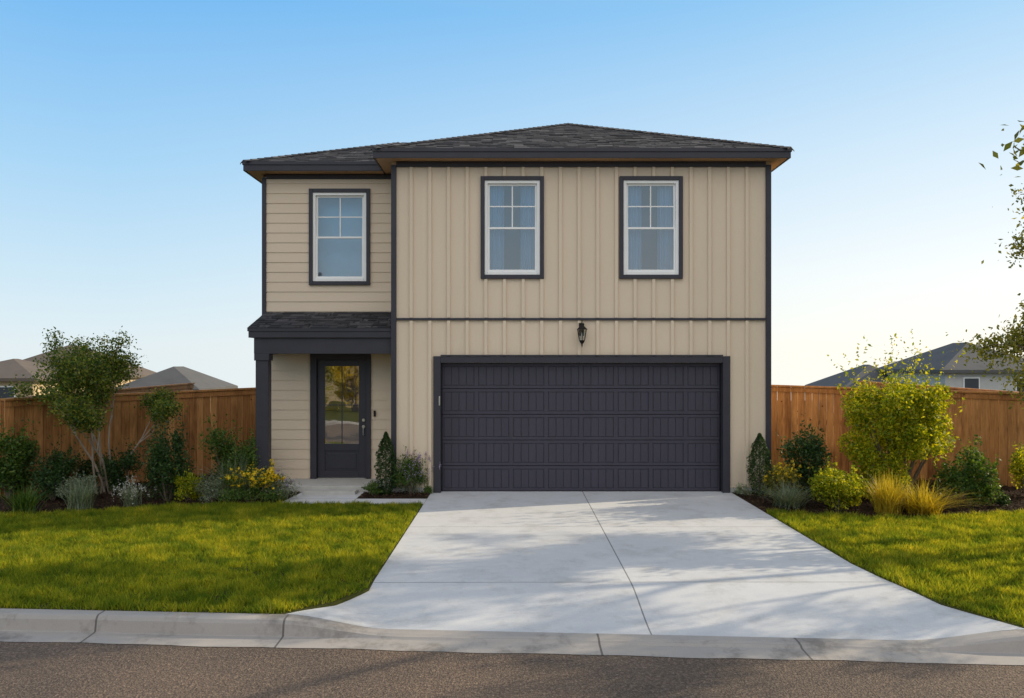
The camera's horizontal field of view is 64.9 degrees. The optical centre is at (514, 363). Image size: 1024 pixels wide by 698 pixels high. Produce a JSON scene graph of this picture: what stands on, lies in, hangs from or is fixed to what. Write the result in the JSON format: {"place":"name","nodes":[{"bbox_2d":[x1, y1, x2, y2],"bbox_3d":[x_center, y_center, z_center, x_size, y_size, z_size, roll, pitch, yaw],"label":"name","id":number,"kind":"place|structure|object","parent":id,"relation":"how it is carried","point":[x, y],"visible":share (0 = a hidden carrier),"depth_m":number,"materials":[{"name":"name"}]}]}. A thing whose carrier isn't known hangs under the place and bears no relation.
{"place":"outdoors","nodes":[
{"label":"outdoors","id":0,"kind":"place"},
{"bbox_2d":[0,387,13,404],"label":"window panes","id":1,"kind":"object","parent":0,"point":[6,394],"visible":0.33,"depth_m":50.94,"materials":[{"name":"grey glass"}]},
{"bbox_2d":[0,499,422,613],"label":"lawn","id":2,"kind":"structure","parent":0,"point":[263,545],"depth_m":9.34,"materials":[{"name":"green plant"}]},
{"bbox_2d":[240,142,406,163],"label":"wing roof caps","id":3,"kind":"object","parent":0,"point":[300,154],"visible":0.2,"depth_m":15.60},
{"bbox_2d":[262,478,390,494],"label":"porch slab","id":4,"kind":"structure","parent":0,"point":[317,486],"depth_m":14.00,"materials":[{"name":"grey concrete"}]},
{"bbox_2d":[254,354,272,484],"bbox_3d":[-4.420,0.970,14.165,0.260,2.300,0.240,0,0,0],"label":"porch post","id":5,"kind":"object","parent":4,"relation":"on","point":[263,401],"visible":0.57,"depth_m":14.06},
{"bbox_2d":[254,143,398,160],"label":"wing roof tabs","id":6,"kind":"object","parent":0,"point":[333,158],"visible":0.42,"depth_m":15.02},
{"bbox_2d":[285,492,425,503],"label":"walkway","id":7,"kind":"structure","parent":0,"point":[324,498],"depth_m":13.26,"materials":[{"name":"concrete"}]},
{"bbox_2d":[75,412,851,660],"bbox_3d":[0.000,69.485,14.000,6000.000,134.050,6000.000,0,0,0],"label":"ground","id":8,"kind":"structure","parent":0,"point":[346,648],"depth_m":6.96,"materials":[{"name":"grey concrete"}]},
{"bbox_2d":[0,381,79,396],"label":"walls","id":9,"kind":"structure","parent":8,"relation":"on","point":[4,383],"depth_m":51.00,"materials":[{"name":"beige paint"}]},
{"bbox_2d":[0,359,57,380],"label":"roof","id":10,"kind":"structure","parent":9,"relation":"on","point":[10,368],"depth_m":52.28,"materials":[{"name":"grey"}]},
{"bbox_2d":[0,383,255,496],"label":"wooden fence","id":11,"kind":"object","parent":8,"relation":"on","point":[237,406],"visible":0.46,"depth_m":15.18,"materials":[{"name":"brown wood"}]},
{"bbox_2d":[117,377,142,386],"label":"walls","id":12,"kind":"structure","parent":8,"relation":"on","point":[131,379],"depth_m":69.99,"materials":[{"name":"beige paint"}]},
{"bbox_2d":[23,345,156,377],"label":"roof","id":13,"kind":"structure","parent":12,"relation":"on","point":[145,372],"depth_m":68.09,"materials":[{"name":"grey"}]},
{"bbox_2d":[0,608,1023,664],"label":"curb","id":14,"kind":"structure","parent":8,"relation":"on","point":[200,629],"depth_m":6.89,"materials":[{"name":"concrete"}]},
{"bbox_2d":[771,381,1023,486],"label":"wooden fence","id":15,"kind":"object","parent":8,"relation":"on","point":[992,420],"visible":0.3,"depth_m":15.49,"materials":[{"name":"brown wood"}]},
{"bbox_2d":[885,372,1022,390],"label":"walls","id":16,"kind":"structure","parent":8,"relation":"on","point":[957,381],"depth_m":54.00,"materials":[{"name":"grey"}]},
{"bbox_2d":[876,342,1023,372],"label":"roof","id":17,"kind":"structure","parent":16,"relation":"on","point":[948,357],"depth_m":55.61,"materials":[{"name":"grey"}]},
{"bbox_2d":[963,377,1021,390],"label":"window frames","id":18,"kind":"structure","parent":16,"relation":"attached to","point":[979,381],"depth_m":53.95,"materials":[{"name":"white"}]},
{"bbox_2d":[965,378,1023,391],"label":"window panes","id":19,"kind":"object","parent":18,"relation":"in","point":[971,382],"visible":0.32,"depth_m":53.94,"materials":[{"name":"grey glass"}]},
{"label":"walls","id":20,"kind":"object","parent":8,"relation":"on","visible":0},
{"bbox_2d":[114,366,237,389],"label":"roof","id":21,"kind":"structure","parent":20,"relation":"on","point":[179,375],"depth_m":61.55,"materials":[{"name":"grey"}]},
{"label":"walls","id":22,"kind":"object","parent":8,"relation":"on","visible":0},
{"bbox_2d":[805,365,893,388],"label":"roof","id":23,"kind":"structure","parent":22,"relation":"on","point":[833,380],"depth_m":63.22,"materials":[{"name":"grey"}]},
{"bbox_2d":[0,641,1023,697],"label":"road","id":24,"kind":"structure","parent":0,"point":[60,670],"depth_m":6.17,"materials":[{"name":"grey asphalt"}]},
{"bbox_2d":[0,428,1023,631],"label":"lawn soil","id":25,"kind":"structure","parent":0,"point":[341,600],"depth_m":7.99,"materials":[{"name":"brown soil"}]},
{"bbox_2d":[263,163,391,478],"bbox_3d":[-0.110,-0.635,20.032,9.146,5.750,11.935,0,0,0],"label":"lap siding","id":26,"kind":"object","parent":25,"relation":"on","point":[289,288],"visible":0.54,"depth_m":14.89,"materials":[{"name":"beige wood"}]},
{"bbox_2d":[247,328,390,353],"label":"porch beam","id":27,"kind":"structure","parent":26,"relation":"attached to","point":[322,340],"depth_m":14.07,"materials":[{"name":"black wood"}]},
{"bbox_2d":[256,312,390,327],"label":"porch roof","id":28,"kind":"structure","parent":27,"relation":"on","point":[308,324],"depth_m":14.41,"materials":[{"name":"black"}]},
{"bbox_2d":[247,312,390,327],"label":"porch roof tabs","id":29,"kind":"object","parent":28,"relation":"on","point":[328,323],"visible":0.95,"depth_m":14.38,"materials":[{"name":"black"}]},
{"bbox_2d":[262,174,390,314],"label":"wing trim","id":30,"kind":"structure","parent":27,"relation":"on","point":[328,176],"depth_m":14.87,"materials":[{"name":"black wood"}]},
{"bbox_2d":[309,188,369,284],"bbox_3d":[-3.235,-2.350,14.898,1.130,1.780,0.104,0,0,0],"label":"window trim","id":31,"kind":"structure","parent":26,"relation":"attached to","point":[339,190],"depth_m":14.85,"materials":[{"name":"wood"}]},
{"bbox_2d":[313,193,365,280],"bbox_3d":[-3.235,-2.350,14.919,0.990,1.640,0.122,0,0,0],"label":"window frame","id":32,"kind":"object","parent":31,"relation":"attached to","point":[316,196],"visible":1,"depth_m":14.89,"materials":[{"name":"white plastic"}]},
{"bbox_2d":[310,354,370,478],"bbox_3d":[-3.215,0.965,14.920,1.120,2.309,0.140,0,0,0],"label":"door frame","id":33,"kind":"structure","parent":26,"relation":"attached to","point":[333,404],"depth_m":14.95,"materials":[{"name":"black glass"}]},
{"bbox_2d":[318,360,365,476],"bbox_3d":[-3.200,1.015,14.953,0.910,2.180,0.045,0,0,0],"label":"door leaf","id":34,"kind":"object","parent":33,"relation":"attached to","point":[342,460],"visible":1,"depth_m":14.93,"materials":[{"name":"black wood"}]},
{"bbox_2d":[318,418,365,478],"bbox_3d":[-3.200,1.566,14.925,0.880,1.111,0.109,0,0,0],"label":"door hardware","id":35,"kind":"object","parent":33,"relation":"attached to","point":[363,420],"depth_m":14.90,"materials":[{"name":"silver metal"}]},
{"bbox_2d":[247,158,787,181],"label":"soffit","id":36,"kind":"structure","parent":26,"relation":"on","point":[385,164],"depth_m":13.91,"materials":[{"name":"paint"}]},
{"bbox_2d":[242,148,791,183],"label":"fascia","id":37,"kind":"structure","parent":36,"relation":"attached to","point":[517,153],"depth_m":13.68,"materials":[{"name":"black wood"}]},
{"bbox_2d":[259,150,373,160],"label":"wing roof front","id":38,"kind":"structure","parent":37,"relation":"on","point":[303,155],"depth_m":15.32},
{"bbox_3d":[1.145,-4.400,19.990,7.110,1.470,12.620,0,0,0],"label":"main roof side","id":39,"kind":"object","parent":37,"relation":"on","visible":0},
{"bbox_2d":[385,124,771,147],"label":"roof tabs","id":40,"kind":"object","parent":39,"relation":"attached to","point":[541,139],"visible":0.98,"depth_m":14.63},
{"bbox_2d":[369,123,793,150],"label":"roof caps","id":41,"kind":"object","parent":39,"relation":"attached to","point":[450,138],"visible":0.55,"depth_m":15.06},
{"bbox_2d":[388,128,778,147],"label":"roof front","id":42,"kind":"structure","parent":39,"relation":"attached to","point":[654,143],"depth_m":14.54,"materials":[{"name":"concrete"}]},
{"bbox_3d":[-3.235,-2.250,15.275,1.490,2.040,0.550,0,0,0],"label":"room","id":43,"kind":"object","parent":26,"relation":"attached to","visible":0},
{"bbox_2d":[318,198,361,275],"bbox_3d":[-3.235,-2.325,15.240,0.990,1.790,0.001,0,0,0],"label":"roller shade","id":44,"kind":"object","parent":43,"relation":"attached to","point":[339,257],"visible":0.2,"depth_m":15.24,"materials":[{"name":"fabric"}]},
{"bbox_2d":[0,461,1023,517],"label":"garden bed","id":45,"kind":"object","parent":25,"relation":"on","point":[103,500],"visible":0.12,"depth_m":13.04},
{"bbox_2d":[0,415,39,498],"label":"laurel shrub","id":46,"kind":"object","parent":45,"relation":"on","point":[12,471],"visible":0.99,"depth_m":13.28,"materials":[{"name":"green plant"}]},
{"bbox_2d":[1,482,54,513],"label":"liriope plant","id":47,"kind":"object","parent":45,"relation":"on","point":[26,502],"visible":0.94,"depth_m":11.96,"materials":[{"name":"green plant"}]},
{"bbox_2d":[25,431,83,500],"bbox_3d":[-7.522,1.673,13.145,0.799,1.142,0.990,0,0,0],"label":"boxwood shrub","id":48,"kind":"object","parent":45,"relation":"on","point":[47,478],"visible":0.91,"depth_m":13.05,"materials":[{"name":"green plant"}]},
{"bbox_2d":[55,470,100,497],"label":"catmint plant","id":49,"kind":"object","parent":45,"relation":"on","point":[88,480],"visible":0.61,"depth_m":12.96,"materials":[{"name":"plant"}]},
{"bbox_2d":[55,477,106,510],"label":"liriope plant","id":50,"kind":"object","parent":45,"relation":"on","point":[77,499],"visible":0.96,"depth_m":12.27,"materials":[{"name":"green plant"}]},
{"bbox_2d":[61,448,112,484],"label":"holly shrub","id":51,"kind":"object","parent":45,"relation":"on","point":[86,466],"visible":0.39,"depth_m":14.19,"materials":[{"name":"green plant"}]},
{"bbox_2d":[1,325,187,493],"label":"crape myrtle tree","id":52,"kind":"object","parent":45,"relation":"on","point":[88,373],"visible":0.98,"depth_m":13.51,"materials":[{"name":"green plant"}]},
{"bbox_2d":[95,438,144,491],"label":"holly shrub","id":53,"kind":"object","parent":45,"relation":"on","point":[128,461],"visible":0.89,"depth_m":13.84,"materials":[{"name":"green plant"}]},
{"bbox_2d":[112,475,155,506],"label":"white sage plant","id":54,"kind":"object","parent":45,"relation":"on","point":[130,497],"visible":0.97,"depth_m":12.61,"materials":[{"name":"grey plant"}]},
{"bbox_2d":[138,410,196,500],"bbox_3d":[-5.667,1.498,13.117,0.905,1.503,0.899,0,0,-17],"label":"holly shrub","id":55,"kind":"object","parent":45,"relation":"on","point":[161,461],"visible":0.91,"depth_m":13.01,"materials":[{"name":"green plant"}]},
{"bbox_2d":[173,468,206,500],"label":"abelia shrub","id":56,"kind":"object","parent":45,"relation":"on","point":[190,491],"visible":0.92,"depth_m":12.97,"materials":[{"name":"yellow plant"}]},
{"bbox_2d":[193,469,227,503],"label":"dusty miller plant","id":57,"kind":"object","parent":45,"relation":"on","point":[214,491],"visible":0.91,"depth_m":12.97,"materials":[{"name":"plant"}]},
{"bbox_2d":[197,414,260,483],"bbox_3d":[-4.986,1.558,14.179,1.202,1.380,1.210,0,0,0],"label":"viburnum shrub","id":58,"kind":"object","parent":45,"relation":"on","point":[229,449],"visible":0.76,"depth_m":14.12,"materials":[{"name":"green plant"}]},
{"bbox_2d":[193,453,298,494],"bbox_3d":[-4.710,1.840,13.783,2.193,0.801,2.305,0,0,43],"label":"shrub","id":59,"kind":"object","parent":45,"relation":"on","point":[226,486],"depth_m":13.71,"materials":[{"name":"green plant"}]},
{"bbox_2d":[214,458,287,502],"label":"coreopsis plant","id":60,"kind":"object","parent":45,"relation":"on","point":[257,490],"visible":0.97,"depth_m":13.04,"materials":[{"name":"green plant"}]},
{"bbox_2d":[262,470,301,499],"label":"lambs ear plant","id":61,"kind":"object","parent":45,"relation":"on","point":[278,488],"visible":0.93,"depth_m":13.14,"materials":[{"name":"grey plant"}]},
{"bbox_2d":[361,480,384,495],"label":"groundcover plant","id":62,"kind":"object","parent":45,"relation":"on","point":[371,487],"visible":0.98,"depth_m":13.61,"materials":[{"name":"green plant"}]},
{"bbox_2d":[374,431,398,494],"bbox_3d":[-2.194,1.690,13.722,0.413,1.099,0.419,0,0,-31],"label":"italian cypress","id":63,"kind":"object","parent":45,"relation":"on","point":[385,444],"visible":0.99,"depth_m":13.65,"materials":[{"name":"green plant"}]},
{"bbox_2d":[383,445,440,493],"bbox_3d":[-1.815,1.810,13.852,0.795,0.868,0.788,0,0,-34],"label":"salvia plant","id":64,"kind":"object","parent":45,"relation":"on","point":[402,479],"visible":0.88,"depth_m":13.78,"materials":[{"name":"green plant"}]},
{"bbox_2d":[423,485,432,493],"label":"groundcover plant","id":65,"kind":"object","parent":45,"relation":"on","point":[428,489],"visible":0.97,"depth_m":13.78,"materials":[{"name":"green plant"}]},
{"bbox_2d":[733,483,751,495],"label":"groundcover plant","id":66,"kind":"object","parent":45,"relation":"on","point":[740,490],"visible":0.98,"depth_m":13.62,"materials":[{"name":"green plant"}]},
{"bbox_2d":[746,433,772,495],"bbox_3d":[4.154,1.701,13.662,0.457,1.077,0.465,0,0,-30],"label":"italian cypress","id":67,"kind":"object","parent":45,"relation":"on","point":[762,453],"visible":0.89,"depth_m":13.60,"materials":[{"name":"green plant"}]},
{"bbox_2d":[762,453,808,499],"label":"lantana plant","id":68,"kind":"object","parent":45,"relation":"on","point":[788,474],"visible":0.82,"depth_m":13.10,"materials":[{"name":"green plant"}]},
{"bbox_2d":[744,477,829,509],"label":"blue oat grass","id":69,"kind":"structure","parent":45,"relation":"on","point":[792,499],"depth_m":12.50,"materials":[{"name":"plant"}]},
{"bbox_2d":[775,413,832,496],"bbox_3d":[4.907,1.536,13.501,1.011,1.423,0.994,0,0,0],"label":"euonymus shrub","id":70,"kind":"object","parent":45,"relation":"on","point":[812,450],"visible":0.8,"depth_m":13.34,"materials":[{"name":"green plant"}]},
{"bbox_2d":[807,454,867,510],"bbox_3d":[4.930,1.818,12.256,0.784,0.856,0.951,0,0,44],"label":"ligustrum shrub","id":71,"kind":"object","parent":45,"relation":"on","point":[836,485],"visible":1,"depth_m":12.16,"materials":[{"name":"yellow plant"}]},
{"bbox_2d":[845,428,913,500],"bbox_3d":[5.943,1.626,13.221,0.984,1.242,1.090,0,0,0],"label":"privet shrub","id":72,"kind":"object","parent":45,"relation":"on","point":[874,461],"visible":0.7,"depth_m":12.94,"materials":[{"name":"green plant"}]},
{"bbox_2d":[859,469,919,515],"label":"fountain grass","id":73,"kind":"object","parent":45,"relation":"on","point":[888,496],"depth_m":11.93,"materials":[{"name":"yellow plant"}]},
{"bbox_2d":[827,329,965,498],"bbox_3d":[6.359,0.834,13.402,2.056,2.838,1.808,0,0,0],"label":"privet tree","id":74,"kind":"object","parent":45,"relation":"on","point":[922,430],"visible":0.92,"depth_m":13.09,"materials":[{"name":"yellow plant"}]},
{"bbox_2d":[865,474,985,515],"bbox_3d":[6.114,1.933,12.008,2.064,0.614,2.204,0,0,0],"label":"golden carex","id":75,"kind":"object","parent":45,"relation":"on","point":[920,502],"visible":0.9,"depth_m":11.89,"materials":[{"name":"yellow plant"}]},
{"bbox_2d":[931,434,1004,506],"bbox_3d":[7.137,1.680,12.699,1.027,1.133,0.776,0,0,27],"label":"gardenia shrub","id":76,"kind":"object","parent":45,"relation":"on","point":[969,478],"visible":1,"depth_m":12.54,"materials":[{"name":"green plant"}]},
{"bbox_2d":[991,492,1011,506],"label":"boxwood shrub","id":77,"kind":"object","parent":45,"relation":"on","point":[1004,500],"visible":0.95,"depth_m":12.54,"materials":[{"name":"green plant"}]},
{"bbox_2d":[1007,442,1023,491],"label":"spirea shrub","id":78,"kind":"object","parent":45,"relation":"on","point":[1017,465],"visible":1,"depth_m":13.52,"materials":[{"name":"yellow plant"}]},
{"bbox_2d":[392,488,769,492],"bbox_3d":[1.155,2.221,14.019,6.586,0.138,0.062,0,0,0],"label":"foundation","id":79,"kind":"object","parent":25,"relation":"on","point":[732,490],"visible":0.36,"depth_m":13.99,"materials":[{"name":"concrete"}]},
{"bbox_2d":[392,162,769,487],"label":"front wall","id":80,"kind":"structure","parent":79,"relation":"on","point":[606,282],"depth_m":14.00,"materials":[{"name":"paint"}]},
{"bbox_2d":[504,186,519,269],"bbox_3d":[-0.040,-2.270,14.375,1.460,2.040,0.550,0,0,0],"label":"room","id":81,"kind":"object","parent":80,"relation":"attached to","point":[511,249],"visible":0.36,"depth_m":14.65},
{"bbox_2d":[490,186,534,269],"bbox_3d":[-0.040,-2.345,14.149,0.920,1.790,0.099,0,0,0],"label":"curtain","id":82,"kind":"object","parent":81,"relation":"hanging from","point":[527,237],"visible":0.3,"depth_m":14.15,"materials":[{"name":"fabric"}]},
{"bbox_2d":[481,176,543,278],"bbox_3d":[-0.040,-2.370,13.998,1.100,1.780,0.104,0,0,0],"label":"window trim","id":83,"kind":"structure","parent":80,"relation":"attached to","point":[483,179],"depth_m":13.95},
{"bbox_2d":[485,180,539,274],"bbox_3d":[-0.040,-2.370,14.019,0.960,1.640,0.122,0,0,0],"label":"window frame","id":84,"kind":"object","parent":83,"relation":"in","point":[512,183],"visible":1,"depth_m":13.97,"materials":[{"name":"white plastic"}]},
{"bbox_2d":[410,167,748,486],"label":"battens","id":85,"kind":"object","parent":80,"relation":"attached to","point":[597,285],"visible":0.96,"depth_m":13.96,"materials":[{"name":"paint"}]},
{"bbox_2d":[577,323,586,345],"bbox_3d":[1.160,-0.520,13.864,0.177,0.460,0.232,0,0,0],"label":"wall lantern","id":86,"kind":"object","parent":80,"relation":"attached to","point":[581,328],"depth_m":13.83,"materials":[{"name":"black metal"}]},
{"bbox_2d":[641,186,656,269],"bbox_3d":[2.370,-2.270,14.375,1.460,2.040,0.550,0,0,0],"label":"room","id":87,"kind":"object","parent":80,"relation":"attached to","point":[648,249],"visible":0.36,"depth_m":14.65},
{"bbox_2d":[628,186,672,269],"bbox_3d":[2.370,-2.345,14.149,0.920,1.790,0.099,0,0,0],"label":"curtain","id":88,"kind":"object","parent":87,"relation":"hanging from","point":[664,237],"visible":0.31,"depth_m":14.15,"materials":[{"name":"fabric"}]},
{"bbox_2d":[619,176,682,278],"bbox_3d":[2.370,-2.370,13.998,1.100,1.780,0.104,0,0,0],"label":"window trim","id":89,"kind":"structure","parent":80,"relation":"attached to","point":[621,227],"depth_m":13.95,"materials":[{"name":"wood"}]},
{"bbox_2d":[624,180,678,274],"bbox_3d":[2.370,-2.370,14.019,0.960,1.640,0.122,0,0,0],"label":"window frame","id":90,"kind":"object","parent":89,"relation":"in","point":[675,206],"visible":1,"depth_m":13.99,"materials":[{"name":"white plastic"}]},
{"bbox_2d":[951,183,1023,408],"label":"live oak tree","id":91,"kind":"object","parent":25,"relation":"on","point":[1014,339],"visible":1,"depth_m":11.57,"materials":[{"name":"green plant"}]},
{"bbox_2d":[978,120,1023,176],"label":"street oak tree","id":92,"kind":"object","parent":25,"relation":"on","point":[1017,167],"visible":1,"depth_m":11.05,"materials":[{"name":"green plant"}]},
{"bbox_2d":[0,0,1023,387],"label":"sky","id":93,"kind":"structure","parent":0,"point":[127,127],"materials":[{"name":"blue"}]},
{"bbox_2d":[288,491,1023,639],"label":"driveway","id":94,"kind":"structure","parent":0,"point":[705,563],"depth_m":8.42,"materials":[{"name":"concrete"}]},
{"bbox_2d":[391,161,770,492],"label":"trim boards","id":95,"kind":"object","parent":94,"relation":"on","point":[724,361],"depth_m":13.95,"materials":[{"name":"wood"}]},
{"bbox_2d":[443,363,718,490],"bbox_3d":[1.165,1.109,14.150,4.938,2.245,0.050,0,0,0],"label":"garage door","id":96,"kind":"structure","parent":95,"relation":"attached to","point":[580,426],"depth_m":14.13,"materials":[{"name":"paint"}]},
{"bbox_2d":[443,388,718,465],"bbox_3d":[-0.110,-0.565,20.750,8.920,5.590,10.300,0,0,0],"label":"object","id":97,"kind":"object","parent":96,"relation":"attached to","point":[580,388],"depth_m":15.60,"materials":[{"name":"black metal"}]},
{"bbox_2d":[441,363,720,490],"bbox_3d":[1.165,1.112,14.133,4.900,2.244,0.065,0,0,0],"label":"door weatherseal","id":98,"kind":"object","parent":96,"relation":"attached to","point":[442,426],"depth_m":14.10,"materials":[{"name":"black rubber"}]},
{"bbox_2d":[765,507,1023,626],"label":"lawn","id":99,"kind":"structure","parent":0,"point":[961,528],"depth_m":9.54,"materials":[{"name":"green plant"}]}
]}

